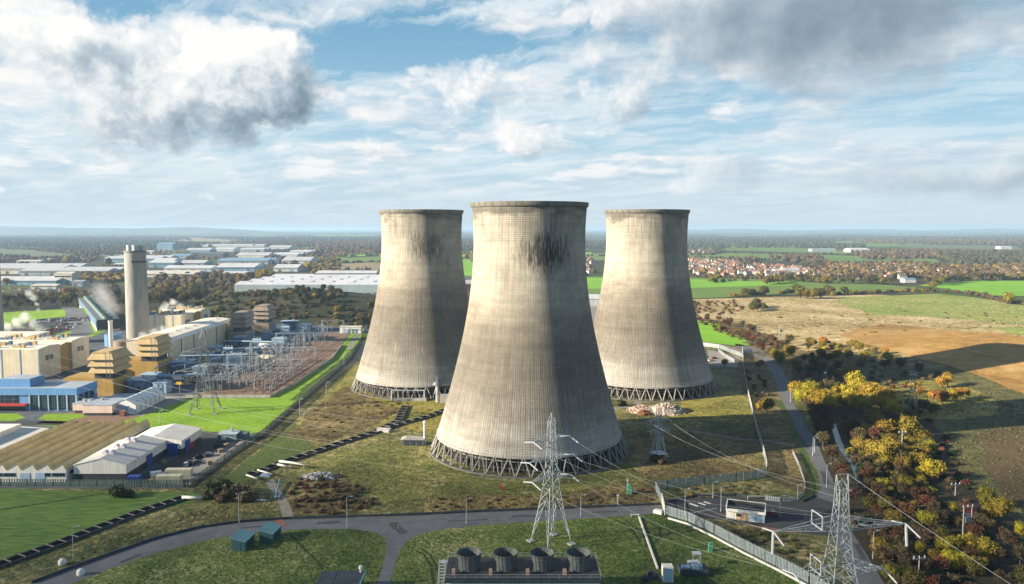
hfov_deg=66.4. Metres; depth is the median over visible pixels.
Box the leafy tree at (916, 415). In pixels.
[910,412,921,420]
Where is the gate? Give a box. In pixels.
[661,493,664,514]
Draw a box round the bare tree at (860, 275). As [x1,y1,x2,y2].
[857,271,864,279]
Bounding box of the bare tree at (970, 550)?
[961,544,979,555]
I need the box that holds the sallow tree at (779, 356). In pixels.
[773,350,787,363]
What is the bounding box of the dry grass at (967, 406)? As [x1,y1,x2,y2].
[871,380,997,418]
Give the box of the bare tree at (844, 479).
[837,475,851,497]
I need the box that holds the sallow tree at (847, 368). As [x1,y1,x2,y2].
[839,364,855,372]
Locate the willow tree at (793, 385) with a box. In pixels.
[787,381,802,393]
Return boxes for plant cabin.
[126,376,156,391]
[139,371,160,376]
[152,379,171,393]
[170,358,196,371]
[184,372,200,383]
[192,364,212,375]
[194,351,214,361]
[204,344,223,353]
[222,356,240,369]
[228,352,246,362]
[233,335,248,344]
[245,346,261,354]
[272,336,286,346]
[278,332,293,340]
[280,319,298,329]
[299,322,312,331]
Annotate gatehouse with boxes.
[726,499,765,522]
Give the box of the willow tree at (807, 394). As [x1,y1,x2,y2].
[800,389,815,398]
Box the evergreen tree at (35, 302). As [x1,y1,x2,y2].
[29,299,39,308]
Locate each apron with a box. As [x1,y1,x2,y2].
[416,437,648,491]
[661,496,840,535]
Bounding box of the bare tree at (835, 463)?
[831,460,840,470]
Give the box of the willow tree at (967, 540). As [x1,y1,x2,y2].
[958,531,978,551]
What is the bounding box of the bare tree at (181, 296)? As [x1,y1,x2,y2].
[177,292,186,305]
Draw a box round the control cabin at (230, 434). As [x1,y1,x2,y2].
[217,428,249,440]
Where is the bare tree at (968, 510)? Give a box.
[959,501,977,516]
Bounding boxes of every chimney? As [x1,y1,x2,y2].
[0,272,3,330]
[123,245,149,339]
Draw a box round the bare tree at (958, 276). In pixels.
[953,274,962,279]
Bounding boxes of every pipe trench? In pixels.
[0,494,187,567]
[246,405,408,475]
[373,408,443,431]
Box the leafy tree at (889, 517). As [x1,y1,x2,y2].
[883,512,902,528]
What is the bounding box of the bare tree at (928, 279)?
[923,277,931,281]
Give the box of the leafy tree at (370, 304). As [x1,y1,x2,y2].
[366,300,374,309]
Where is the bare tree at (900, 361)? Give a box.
[895,356,904,368]
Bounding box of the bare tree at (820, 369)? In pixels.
[816,365,825,376]
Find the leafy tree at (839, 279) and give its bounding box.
[835,276,843,283]
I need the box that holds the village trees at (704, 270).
[689,261,786,275]
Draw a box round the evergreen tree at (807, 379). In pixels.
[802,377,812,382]
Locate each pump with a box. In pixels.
[640,573,648,582]
[646,568,652,576]
[650,571,658,579]
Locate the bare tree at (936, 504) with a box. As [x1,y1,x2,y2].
[927,501,940,510]
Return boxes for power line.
[35,359,512,441]
[46,375,517,462]
[56,375,536,471]
[79,362,536,434]
[112,407,519,481]
[149,392,554,453]
[545,492,781,569]
[554,474,885,520]
[555,456,759,527]
[579,443,760,527]
[585,462,887,520]
[850,475,1009,583]
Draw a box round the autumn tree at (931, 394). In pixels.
[927,389,938,401]
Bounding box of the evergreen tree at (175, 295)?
[172,290,186,302]
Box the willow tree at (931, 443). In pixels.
[925,439,939,451]
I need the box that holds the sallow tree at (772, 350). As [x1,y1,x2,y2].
[769,348,777,354]
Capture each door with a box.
[20,473,29,481]
[35,473,44,481]
[146,452,152,467]
[167,444,177,454]
[185,438,189,452]
[236,543,240,550]
[263,535,267,542]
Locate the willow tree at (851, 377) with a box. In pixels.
[844,370,865,384]
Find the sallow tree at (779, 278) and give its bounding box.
[773,273,782,282]
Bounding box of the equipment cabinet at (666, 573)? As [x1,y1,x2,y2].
[660,563,673,582]
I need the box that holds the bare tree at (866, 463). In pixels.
[863,461,870,467]
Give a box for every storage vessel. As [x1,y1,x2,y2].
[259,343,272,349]
[260,355,277,361]
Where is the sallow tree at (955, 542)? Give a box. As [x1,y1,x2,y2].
[934,533,962,550]
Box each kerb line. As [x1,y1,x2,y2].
[31,502,660,582]
[667,494,814,501]
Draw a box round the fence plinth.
[668,517,806,583]
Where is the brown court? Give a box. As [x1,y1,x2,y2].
[38,412,139,423]
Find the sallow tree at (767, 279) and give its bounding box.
[762,273,774,283]
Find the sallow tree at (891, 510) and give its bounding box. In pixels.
[884,507,900,515]
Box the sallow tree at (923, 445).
[911,442,929,451]
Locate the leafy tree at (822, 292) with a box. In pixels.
[816,288,826,298]
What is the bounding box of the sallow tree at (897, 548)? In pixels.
[893,543,914,560]
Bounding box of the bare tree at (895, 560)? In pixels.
[889,554,898,564]
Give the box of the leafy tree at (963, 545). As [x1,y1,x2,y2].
[958,543,978,551]
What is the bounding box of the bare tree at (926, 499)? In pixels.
[918,495,936,508]
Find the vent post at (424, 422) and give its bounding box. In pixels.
[422,420,426,444]
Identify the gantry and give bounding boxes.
[202,363,238,387]
[226,353,259,375]
[249,343,282,363]
[263,359,292,374]
[275,333,305,351]
[290,346,316,360]
[297,324,324,340]
[321,320,344,333]
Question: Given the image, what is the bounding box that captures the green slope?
[223,424,316,483]
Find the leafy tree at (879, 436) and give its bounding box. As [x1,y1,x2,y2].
[877,432,887,439]
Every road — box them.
[0,421,228,486]
[33,505,665,583]
[60,307,94,336]
[188,344,361,487]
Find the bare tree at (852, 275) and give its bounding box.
[849,272,857,283]
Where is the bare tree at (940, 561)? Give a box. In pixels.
[933,555,950,574]
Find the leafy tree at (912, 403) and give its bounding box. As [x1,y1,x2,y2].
[904,400,914,407]
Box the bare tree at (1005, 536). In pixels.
[996,527,1012,549]
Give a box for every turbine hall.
[0,331,49,336]
[126,317,232,359]
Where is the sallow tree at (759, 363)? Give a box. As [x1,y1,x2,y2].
[754,360,763,367]
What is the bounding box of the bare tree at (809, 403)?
[803,400,813,410]
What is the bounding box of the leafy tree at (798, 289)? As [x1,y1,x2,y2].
[794,285,805,298]
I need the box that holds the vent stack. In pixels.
[108,320,113,346]
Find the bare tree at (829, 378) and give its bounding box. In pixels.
[826,375,834,380]
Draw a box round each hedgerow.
[0,241,835,280]
[324,244,985,269]
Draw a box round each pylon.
[173,328,234,414]
[520,412,582,547]
[646,403,670,456]
[762,474,920,583]
[904,366,920,415]
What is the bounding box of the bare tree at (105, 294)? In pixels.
[100,290,109,301]
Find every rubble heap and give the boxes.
[299,471,341,480]
[626,405,654,414]
[637,409,650,415]
[651,402,687,415]
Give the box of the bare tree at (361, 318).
[356,315,365,322]
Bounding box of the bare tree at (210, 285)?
[207,283,213,289]
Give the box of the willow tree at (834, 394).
[832,392,839,401]
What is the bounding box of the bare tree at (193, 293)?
[188,288,200,302]
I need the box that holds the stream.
[831,424,862,481]
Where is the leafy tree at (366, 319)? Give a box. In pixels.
[357,316,369,324]
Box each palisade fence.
[0,478,190,486]
[191,328,365,485]
[655,463,767,501]
[666,505,827,583]
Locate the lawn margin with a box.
[290,337,366,400]
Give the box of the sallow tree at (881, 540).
[869,535,890,547]
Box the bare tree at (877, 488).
[870,479,886,499]
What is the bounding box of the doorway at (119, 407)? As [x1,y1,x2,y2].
[117,406,127,413]
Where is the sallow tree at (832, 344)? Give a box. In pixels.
[828,341,836,347]
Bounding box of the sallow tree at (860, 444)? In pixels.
[852,438,869,450]
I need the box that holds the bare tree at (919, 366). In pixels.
[913,361,924,373]
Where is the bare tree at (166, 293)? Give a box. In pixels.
[159,289,170,303]
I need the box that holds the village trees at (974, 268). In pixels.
[932,263,1023,279]
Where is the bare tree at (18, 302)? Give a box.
[13,299,23,306]
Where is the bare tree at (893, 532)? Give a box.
[886,529,904,544]
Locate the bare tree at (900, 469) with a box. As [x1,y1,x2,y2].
[894,465,908,475]
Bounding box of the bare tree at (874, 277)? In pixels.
[869,274,878,284]
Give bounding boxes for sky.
[0,0,1023,229]
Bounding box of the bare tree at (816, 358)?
[811,355,820,360]
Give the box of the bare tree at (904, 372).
[902,369,907,378]
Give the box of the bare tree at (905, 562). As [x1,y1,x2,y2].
[897,554,917,567]
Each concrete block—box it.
[377,427,390,432]
[653,508,663,514]
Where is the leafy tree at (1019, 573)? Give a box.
[1012,565,1023,581]
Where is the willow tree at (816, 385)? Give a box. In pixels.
[800,380,819,390]
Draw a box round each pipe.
[182,496,201,499]
[274,479,280,498]
[277,463,290,467]
[279,460,305,467]
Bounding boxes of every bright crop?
[587,278,805,288]
[697,320,752,345]
[921,280,1023,295]
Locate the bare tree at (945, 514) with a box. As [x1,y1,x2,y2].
[934,509,948,525]
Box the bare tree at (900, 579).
[893,574,908,583]
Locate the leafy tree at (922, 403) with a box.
[916,399,929,410]
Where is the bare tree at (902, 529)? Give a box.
[898,525,911,536]
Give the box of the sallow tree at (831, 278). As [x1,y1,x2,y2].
[827,276,833,282]
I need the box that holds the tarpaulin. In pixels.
[260,473,270,476]
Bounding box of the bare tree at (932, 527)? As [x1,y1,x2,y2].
[927,523,939,536]
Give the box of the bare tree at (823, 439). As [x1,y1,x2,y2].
[817,432,829,446]
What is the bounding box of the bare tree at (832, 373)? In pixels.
[829,370,838,382]
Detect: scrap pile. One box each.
[198,453,208,457]
[214,443,222,447]
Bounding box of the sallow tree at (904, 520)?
[892,513,908,525]
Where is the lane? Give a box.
[736,344,883,583]
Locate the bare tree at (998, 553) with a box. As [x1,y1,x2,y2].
[992,546,1006,564]
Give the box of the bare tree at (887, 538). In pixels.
[878,536,890,544]
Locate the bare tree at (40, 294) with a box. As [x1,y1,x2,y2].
[37,292,45,298]
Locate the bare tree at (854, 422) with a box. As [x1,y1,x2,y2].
[850,418,860,431]
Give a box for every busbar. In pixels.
[192,360,261,391]
[202,342,285,392]
[210,327,319,391]
[212,333,305,358]
[217,325,328,391]
[218,353,293,380]
[221,365,252,380]
[225,325,333,391]
[236,352,291,390]
[243,352,297,390]
[250,353,301,385]
[259,347,289,356]
[263,357,304,389]
[267,368,288,380]
[270,358,309,389]
[277,359,301,370]
[310,341,330,351]
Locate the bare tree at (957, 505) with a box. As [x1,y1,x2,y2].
[954,502,964,515]
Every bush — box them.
[109,484,124,497]
[121,488,135,497]
[200,489,212,499]
[206,478,234,492]
[206,484,229,498]
[214,492,225,502]
[220,483,248,499]
[234,487,258,502]
[288,490,296,494]
[293,480,303,485]
[300,494,310,500]
[313,483,321,488]
[314,497,326,502]
[317,476,324,481]
[317,506,324,512]
[326,508,336,514]
[329,482,338,488]
[329,495,337,500]
[331,487,339,492]
[341,498,350,503]
[342,487,352,491]
[348,493,358,496]
[352,489,362,493]
[354,503,363,509]
[366,500,374,505]
[616,399,626,405]
[648,454,661,461]
[657,458,667,464]
[735,532,743,537]
[748,540,758,544]
[753,530,762,534]
[777,548,787,553]
[844,447,856,453]
[847,516,858,525]
[850,453,859,461]
[854,512,864,521]
[863,488,873,497]
[864,514,874,521]
[875,471,884,477]
[875,477,891,485]
[881,380,888,385]
[884,472,890,478]
[888,486,893,492]
[891,495,899,500]
[896,492,906,501]
[897,489,908,495]
[910,462,920,469]
[912,480,921,486]
[924,474,934,481]
[925,485,937,490]
[925,531,934,540]
[928,573,943,583]
[935,501,946,506]
[938,472,947,478]
[940,434,950,438]
[942,564,955,571]
[944,476,956,482]
[945,515,953,522]
[947,572,962,583]
[954,471,962,475]
[955,475,964,480]
[960,479,973,484]
[976,524,989,529]
[981,531,993,538]
[985,561,995,569]
[986,518,996,526]
[1002,549,1011,556]
[1008,572,1014,578]
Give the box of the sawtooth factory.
[0,419,149,481]
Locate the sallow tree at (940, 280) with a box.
[935,277,945,284]
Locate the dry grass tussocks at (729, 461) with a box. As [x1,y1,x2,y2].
[95,386,786,583]
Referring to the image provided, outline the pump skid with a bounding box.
[677,551,707,575]
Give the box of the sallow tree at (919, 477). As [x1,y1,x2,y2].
[914,473,926,482]
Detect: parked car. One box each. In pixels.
[191,459,201,464]
[767,510,777,516]
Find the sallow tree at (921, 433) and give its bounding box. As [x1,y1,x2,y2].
[912,424,933,439]
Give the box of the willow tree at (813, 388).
[807,387,819,393]
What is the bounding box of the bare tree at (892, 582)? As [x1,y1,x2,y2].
[887,579,911,583]
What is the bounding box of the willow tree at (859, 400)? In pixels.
[847,393,870,411]
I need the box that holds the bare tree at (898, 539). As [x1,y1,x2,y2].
[894,535,909,545]
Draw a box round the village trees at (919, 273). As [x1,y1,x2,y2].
[826,261,930,277]
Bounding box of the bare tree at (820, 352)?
[818,350,826,358]
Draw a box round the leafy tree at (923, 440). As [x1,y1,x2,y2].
[919,437,935,445]
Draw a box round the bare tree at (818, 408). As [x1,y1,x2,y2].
[810,405,821,412]
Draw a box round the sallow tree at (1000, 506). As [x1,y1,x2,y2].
[979,496,1017,520]
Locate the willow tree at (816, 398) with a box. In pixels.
[809,389,833,403]
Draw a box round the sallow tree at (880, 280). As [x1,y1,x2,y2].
[876,277,885,284]
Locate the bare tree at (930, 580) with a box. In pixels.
[925,575,939,583]
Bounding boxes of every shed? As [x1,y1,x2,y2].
[116,386,164,413]
[230,529,254,550]
[234,275,378,293]
[258,522,281,542]
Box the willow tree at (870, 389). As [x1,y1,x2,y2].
[861,382,884,405]
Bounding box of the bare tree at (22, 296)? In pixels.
[16,292,26,304]
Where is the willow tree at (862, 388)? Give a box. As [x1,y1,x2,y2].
[854,382,874,395]
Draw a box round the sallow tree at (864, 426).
[860,422,871,437]
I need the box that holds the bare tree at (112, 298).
[107,295,118,304]
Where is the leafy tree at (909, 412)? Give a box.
[905,410,919,420]
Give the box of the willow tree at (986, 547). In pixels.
[976,536,1004,561]
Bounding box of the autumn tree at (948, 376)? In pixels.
[941,371,953,385]
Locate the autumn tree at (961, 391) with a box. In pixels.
[956,387,966,399]
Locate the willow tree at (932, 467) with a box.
[918,458,946,477]
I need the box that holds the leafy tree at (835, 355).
[828,352,839,360]
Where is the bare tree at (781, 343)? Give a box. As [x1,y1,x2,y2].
[776,340,785,348]
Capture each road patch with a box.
[119,554,140,562]
[240,525,262,528]
[316,521,339,524]
[388,522,407,533]
[448,519,487,521]
[512,515,534,516]
[592,511,617,512]
[798,435,808,448]
[820,471,828,483]
[853,543,866,559]
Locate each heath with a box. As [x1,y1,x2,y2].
[283,387,398,444]
[284,473,376,514]
[424,494,582,511]
[566,481,657,508]
[629,435,761,477]
[703,318,862,367]
[723,352,812,498]
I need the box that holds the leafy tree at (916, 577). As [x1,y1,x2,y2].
[903,568,928,583]
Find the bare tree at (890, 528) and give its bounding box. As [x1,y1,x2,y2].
[885,523,895,534]
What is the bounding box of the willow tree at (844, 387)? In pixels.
[839,382,858,393]
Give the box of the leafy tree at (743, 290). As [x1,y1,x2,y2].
[741,288,747,293]
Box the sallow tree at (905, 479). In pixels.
[896,474,914,489]
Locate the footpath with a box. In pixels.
[347,329,363,349]
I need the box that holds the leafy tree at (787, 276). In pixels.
[782,274,792,281]
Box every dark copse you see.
[736,259,753,266]
[797,260,822,268]
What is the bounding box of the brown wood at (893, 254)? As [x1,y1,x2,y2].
[850,248,941,258]
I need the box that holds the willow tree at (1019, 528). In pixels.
[1014,521,1023,536]
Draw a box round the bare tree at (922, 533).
[914,524,931,541]
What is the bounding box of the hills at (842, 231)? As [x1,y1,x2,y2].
[688,229,1023,232]
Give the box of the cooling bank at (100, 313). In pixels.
[78,295,119,330]
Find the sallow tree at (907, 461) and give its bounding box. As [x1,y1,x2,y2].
[892,455,911,466]
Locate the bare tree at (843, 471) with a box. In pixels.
[837,468,849,477]
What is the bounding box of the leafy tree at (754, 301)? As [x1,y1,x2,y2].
[751,299,760,303]
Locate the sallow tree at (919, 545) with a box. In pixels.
[912,539,926,553]
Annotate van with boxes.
[150,470,164,477]
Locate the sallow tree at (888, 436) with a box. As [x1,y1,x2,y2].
[880,433,898,440]
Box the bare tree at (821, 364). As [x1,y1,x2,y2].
[816,361,827,373]
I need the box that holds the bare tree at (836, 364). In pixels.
[832,360,841,368]
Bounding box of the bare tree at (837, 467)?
[834,462,849,473]
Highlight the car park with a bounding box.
[4,315,90,334]
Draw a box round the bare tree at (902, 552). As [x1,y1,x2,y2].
[893,544,917,564]
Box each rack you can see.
[142,374,210,385]
[154,356,187,372]
[172,349,265,373]
[179,354,248,364]
[218,344,274,354]
[222,340,272,346]
[269,329,305,340]
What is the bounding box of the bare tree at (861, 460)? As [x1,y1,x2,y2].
[857,455,865,464]
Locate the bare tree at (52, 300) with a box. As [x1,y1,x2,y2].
[48,296,56,304]
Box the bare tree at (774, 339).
[768,335,777,341]
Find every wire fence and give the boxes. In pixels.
[703,343,742,356]
[718,348,737,363]
[742,346,766,465]
[766,453,804,501]
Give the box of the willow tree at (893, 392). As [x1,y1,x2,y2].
[889,388,897,398]
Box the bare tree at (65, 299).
[60,296,69,306]
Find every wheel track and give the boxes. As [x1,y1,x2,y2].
[289,534,323,569]
[414,550,434,583]
[420,548,440,583]
[615,519,640,542]
[624,519,647,546]
[654,528,661,543]
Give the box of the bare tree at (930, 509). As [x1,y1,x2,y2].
[924,504,940,513]
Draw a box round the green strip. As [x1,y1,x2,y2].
[836,294,1023,334]
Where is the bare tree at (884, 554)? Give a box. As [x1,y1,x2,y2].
[874,543,895,565]
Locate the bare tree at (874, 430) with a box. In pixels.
[868,426,881,439]
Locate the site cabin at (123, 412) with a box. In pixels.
[119,410,126,415]
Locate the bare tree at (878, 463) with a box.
[874,459,882,467]
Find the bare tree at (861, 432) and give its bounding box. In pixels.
[852,428,866,437]
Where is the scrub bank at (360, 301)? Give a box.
[3,290,375,326]
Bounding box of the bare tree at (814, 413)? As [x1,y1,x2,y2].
[808,408,819,416]
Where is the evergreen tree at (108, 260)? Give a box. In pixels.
[104,258,111,264]
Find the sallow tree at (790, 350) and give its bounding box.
[781,344,795,357]
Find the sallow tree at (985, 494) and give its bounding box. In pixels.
[976,484,999,503]
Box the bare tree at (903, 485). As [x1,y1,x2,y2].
[897,481,907,490]
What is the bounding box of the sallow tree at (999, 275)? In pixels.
[996,272,1003,279]
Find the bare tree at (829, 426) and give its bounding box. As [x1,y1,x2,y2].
[822,421,833,436]
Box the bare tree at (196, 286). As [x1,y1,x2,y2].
[192,283,201,289]
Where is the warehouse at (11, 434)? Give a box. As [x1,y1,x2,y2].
[0,424,48,450]
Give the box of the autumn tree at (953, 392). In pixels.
[946,387,958,401]
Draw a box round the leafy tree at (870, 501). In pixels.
[862,496,876,509]
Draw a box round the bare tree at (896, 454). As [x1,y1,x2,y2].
[893,449,906,458]
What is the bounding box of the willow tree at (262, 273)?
[254,268,268,276]
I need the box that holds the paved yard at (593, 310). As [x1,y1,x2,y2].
[590,306,596,321]
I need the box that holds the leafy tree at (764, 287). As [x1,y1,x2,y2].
[759,285,768,294]
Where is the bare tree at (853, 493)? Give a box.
[842,487,857,504]
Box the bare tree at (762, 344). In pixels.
[757,341,764,347]
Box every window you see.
[4,473,14,476]
[52,473,64,476]
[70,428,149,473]
[90,389,93,397]
[749,514,763,521]
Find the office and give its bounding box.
[72,393,136,415]
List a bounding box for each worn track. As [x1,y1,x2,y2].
[266,479,292,516]
[614,398,644,408]
[626,422,794,445]
[703,342,741,351]
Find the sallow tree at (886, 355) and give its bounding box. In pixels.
[881,351,892,360]
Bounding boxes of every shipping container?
[127,474,141,483]
[156,474,182,482]
[165,467,192,475]
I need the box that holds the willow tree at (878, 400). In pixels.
[873,394,885,409]
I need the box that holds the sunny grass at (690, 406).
[669,390,752,421]
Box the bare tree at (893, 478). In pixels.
[890,472,899,487]
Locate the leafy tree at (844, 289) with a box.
[840,286,847,293]
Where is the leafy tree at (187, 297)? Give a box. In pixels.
[183,292,191,302]
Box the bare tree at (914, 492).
[909,486,921,500]
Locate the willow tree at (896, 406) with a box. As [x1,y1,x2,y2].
[883,400,904,415]
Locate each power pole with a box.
[779,325,782,338]
[913,555,925,570]
[962,504,973,533]
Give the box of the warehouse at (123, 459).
[74,423,201,480]
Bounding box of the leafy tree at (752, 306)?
[749,303,757,309]
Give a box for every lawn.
[0,413,25,420]
[3,308,105,336]
[38,333,367,432]
[38,414,86,420]
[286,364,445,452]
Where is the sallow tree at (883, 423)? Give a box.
[870,416,896,433]
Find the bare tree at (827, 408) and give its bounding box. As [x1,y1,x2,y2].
[822,405,833,414]
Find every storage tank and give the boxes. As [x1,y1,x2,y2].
[104,332,121,346]
[113,338,129,346]
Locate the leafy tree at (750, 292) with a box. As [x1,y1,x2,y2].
[746,289,753,294]
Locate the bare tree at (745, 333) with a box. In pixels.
[742,331,750,340]
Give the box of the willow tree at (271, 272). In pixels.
[267,270,274,276]
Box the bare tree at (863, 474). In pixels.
[859,470,868,482]
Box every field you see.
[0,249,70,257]
[80,254,122,259]
[157,250,183,252]
[179,237,244,243]
[234,235,275,236]
[315,235,377,236]
[329,253,379,257]
[331,257,380,261]
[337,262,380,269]
[462,254,472,275]
[585,253,942,263]
[587,277,915,297]
[693,295,1023,366]
[697,246,849,253]
[724,234,804,235]
[810,241,925,246]
[840,324,1023,393]
[883,234,976,235]
[895,244,1022,249]
[975,424,1023,510]
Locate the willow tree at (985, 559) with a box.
[963,555,989,573]
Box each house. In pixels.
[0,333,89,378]
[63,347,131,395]
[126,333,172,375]
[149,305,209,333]
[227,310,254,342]
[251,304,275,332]
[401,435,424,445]
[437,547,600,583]
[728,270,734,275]
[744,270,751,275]
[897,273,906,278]
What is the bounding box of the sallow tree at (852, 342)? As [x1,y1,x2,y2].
[849,340,858,345]
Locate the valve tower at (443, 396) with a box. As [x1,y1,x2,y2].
[432,376,448,402]
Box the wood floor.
[791,366,1023,583]
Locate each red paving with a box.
[276,520,285,526]
[743,524,796,532]
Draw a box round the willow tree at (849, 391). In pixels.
[844,386,858,396]
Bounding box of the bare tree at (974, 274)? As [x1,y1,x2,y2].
[970,271,977,278]
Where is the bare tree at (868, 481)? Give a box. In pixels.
[863,477,873,486]
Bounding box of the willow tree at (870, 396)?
[862,392,875,408]
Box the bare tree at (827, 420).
[824,418,833,423]
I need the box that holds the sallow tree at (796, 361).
[790,357,802,366]
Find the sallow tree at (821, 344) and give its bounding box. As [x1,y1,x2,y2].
[817,341,825,347]
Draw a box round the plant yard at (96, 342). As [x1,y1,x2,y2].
[0,324,368,488]
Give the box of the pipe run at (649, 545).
[638,516,657,568]
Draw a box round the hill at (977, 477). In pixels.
[830,351,1023,516]
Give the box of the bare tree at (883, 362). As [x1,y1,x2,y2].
[880,359,891,369]
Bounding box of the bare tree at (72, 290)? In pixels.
[68,288,75,292]
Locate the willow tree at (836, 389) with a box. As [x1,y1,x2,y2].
[830,385,842,399]
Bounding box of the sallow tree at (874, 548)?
[871,542,895,558]
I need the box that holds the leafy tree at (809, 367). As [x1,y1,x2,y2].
[805,364,815,372]
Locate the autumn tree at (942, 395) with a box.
[935,390,951,404]
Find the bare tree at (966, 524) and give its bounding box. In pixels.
[960,518,974,532]
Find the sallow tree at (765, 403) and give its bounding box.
[754,395,776,412]
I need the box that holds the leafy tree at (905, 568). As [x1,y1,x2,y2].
[899,565,915,577]
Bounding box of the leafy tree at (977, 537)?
[973,535,990,543]
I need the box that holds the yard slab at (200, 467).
[178,436,252,484]
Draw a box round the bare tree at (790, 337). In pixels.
[785,333,794,341]
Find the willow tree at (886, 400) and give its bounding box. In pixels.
[880,396,893,408]
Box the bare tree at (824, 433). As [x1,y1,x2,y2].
[816,431,827,445]
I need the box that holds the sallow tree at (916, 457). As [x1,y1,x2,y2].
[906,449,927,464]
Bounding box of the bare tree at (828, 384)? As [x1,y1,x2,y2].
[823,379,835,388]
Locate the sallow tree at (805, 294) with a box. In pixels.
[801,290,808,298]
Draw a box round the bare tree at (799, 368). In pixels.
[794,365,802,374]
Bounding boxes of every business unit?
[0,263,94,273]
[1,276,62,284]
[16,260,46,262]
[20,267,123,275]
[30,284,63,288]
[54,272,80,283]
[71,280,89,286]
[104,255,178,261]
[147,270,205,276]
[149,261,181,267]
[152,258,181,260]
[157,243,178,249]
[164,265,216,271]
[171,254,195,258]
[177,260,213,264]
[186,248,216,251]
[198,252,228,256]
[202,244,267,246]
[215,247,239,251]
[216,263,264,271]
[218,258,279,263]
[223,271,251,274]
[236,252,274,257]
[240,248,270,251]
[269,245,294,248]
[273,264,304,271]
[274,252,305,256]
[274,274,315,274]
[282,257,317,263]
[290,250,315,253]
[316,270,379,274]
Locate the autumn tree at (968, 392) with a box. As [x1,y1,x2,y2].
[965,389,970,396]
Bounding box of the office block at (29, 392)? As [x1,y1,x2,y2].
[0,375,96,410]
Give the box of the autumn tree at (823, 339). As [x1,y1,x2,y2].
[818,336,827,343]
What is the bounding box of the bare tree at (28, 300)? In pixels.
[22,296,32,307]
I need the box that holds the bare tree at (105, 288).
[101,285,111,291]
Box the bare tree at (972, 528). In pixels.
[965,521,981,536]
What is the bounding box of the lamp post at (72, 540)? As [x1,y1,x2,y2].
[72,525,79,559]
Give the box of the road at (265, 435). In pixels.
[188,344,361,487]
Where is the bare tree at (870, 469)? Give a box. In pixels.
[864,464,874,476]
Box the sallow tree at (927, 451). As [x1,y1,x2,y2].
[918,447,931,454]
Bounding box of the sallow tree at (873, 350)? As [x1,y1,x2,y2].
[870,348,877,353]
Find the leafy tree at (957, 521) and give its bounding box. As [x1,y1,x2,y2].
[952,514,962,527]
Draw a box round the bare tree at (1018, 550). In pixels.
[1012,543,1023,565]
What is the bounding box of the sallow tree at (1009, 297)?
[1002,292,1016,303]
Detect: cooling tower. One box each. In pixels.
[351,209,468,399]
[429,201,628,478]
[593,209,717,401]
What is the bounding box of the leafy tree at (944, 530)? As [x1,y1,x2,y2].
[935,527,949,535]
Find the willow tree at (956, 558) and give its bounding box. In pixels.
[940,549,966,569]
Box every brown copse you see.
[726,255,759,261]
[769,253,826,262]
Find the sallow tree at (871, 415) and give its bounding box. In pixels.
[862,406,886,425]
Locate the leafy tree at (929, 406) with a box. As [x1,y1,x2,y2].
[924,402,939,413]
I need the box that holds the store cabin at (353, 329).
[340,326,362,332]
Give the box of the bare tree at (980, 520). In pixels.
[972,512,987,531]
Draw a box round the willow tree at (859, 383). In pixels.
[854,380,866,387]
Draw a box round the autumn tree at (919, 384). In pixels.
[908,380,922,387]
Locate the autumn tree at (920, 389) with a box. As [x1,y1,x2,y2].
[915,386,925,396]
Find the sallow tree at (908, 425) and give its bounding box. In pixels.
[897,413,922,436]
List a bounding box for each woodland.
[0,235,191,239]
[0,237,234,248]
[0,253,113,262]
[5,246,152,253]
[24,231,378,234]
[74,270,124,282]
[83,264,123,275]
[122,248,217,264]
[148,271,261,291]
[186,236,380,240]
[231,239,381,246]
[232,247,321,265]
[309,255,341,273]
[315,242,380,253]
[324,249,371,255]
[379,250,472,261]
[380,238,472,245]
[462,238,472,250]
[585,238,834,248]
[687,235,1023,239]
[688,247,725,254]
[689,232,1023,234]
[814,242,865,247]
[829,247,1023,253]
[839,238,1023,244]
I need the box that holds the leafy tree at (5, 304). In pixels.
[2,301,8,308]
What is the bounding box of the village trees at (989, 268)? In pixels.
[927,262,1023,279]
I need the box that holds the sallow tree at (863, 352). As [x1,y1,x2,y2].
[859,349,868,356]
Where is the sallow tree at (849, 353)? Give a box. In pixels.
[842,350,853,358]
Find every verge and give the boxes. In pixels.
[0,505,280,583]
[775,399,819,499]
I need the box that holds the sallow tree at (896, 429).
[891,421,900,435]
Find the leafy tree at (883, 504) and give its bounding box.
[876,495,895,512]
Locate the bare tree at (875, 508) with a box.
[870,504,881,516]
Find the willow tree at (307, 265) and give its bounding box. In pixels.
[303,262,311,268]
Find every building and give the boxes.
[315,565,365,583]
[465,276,471,283]
[589,294,599,305]
[780,268,798,271]
[808,248,835,251]
[844,248,869,251]
[900,278,915,282]
[995,246,1011,248]
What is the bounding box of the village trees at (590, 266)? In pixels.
[586,257,595,275]
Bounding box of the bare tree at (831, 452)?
[824,445,838,464]
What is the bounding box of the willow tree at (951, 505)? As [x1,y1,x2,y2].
[947,501,958,511]
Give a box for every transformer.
[156,372,175,386]
[206,355,222,368]
[221,347,235,357]
[250,337,262,345]
[261,329,272,340]
[280,325,290,332]
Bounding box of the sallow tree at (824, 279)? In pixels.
[820,276,828,282]
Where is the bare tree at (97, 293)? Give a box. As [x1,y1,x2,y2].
[94,290,100,299]
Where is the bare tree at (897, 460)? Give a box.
[895,457,903,465]
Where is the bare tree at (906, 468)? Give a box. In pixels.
[895,463,910,474]
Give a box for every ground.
[0,230,1023,314]
[0,314,1023,583]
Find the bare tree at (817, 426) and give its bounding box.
[811,423,821,433]
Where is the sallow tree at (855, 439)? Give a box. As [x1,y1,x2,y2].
[850,436,861,445]
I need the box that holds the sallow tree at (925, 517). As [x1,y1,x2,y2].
[916,509,939,528]
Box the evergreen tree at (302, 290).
[299,286,306,292]
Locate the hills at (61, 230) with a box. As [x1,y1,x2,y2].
[0,226,344,233]

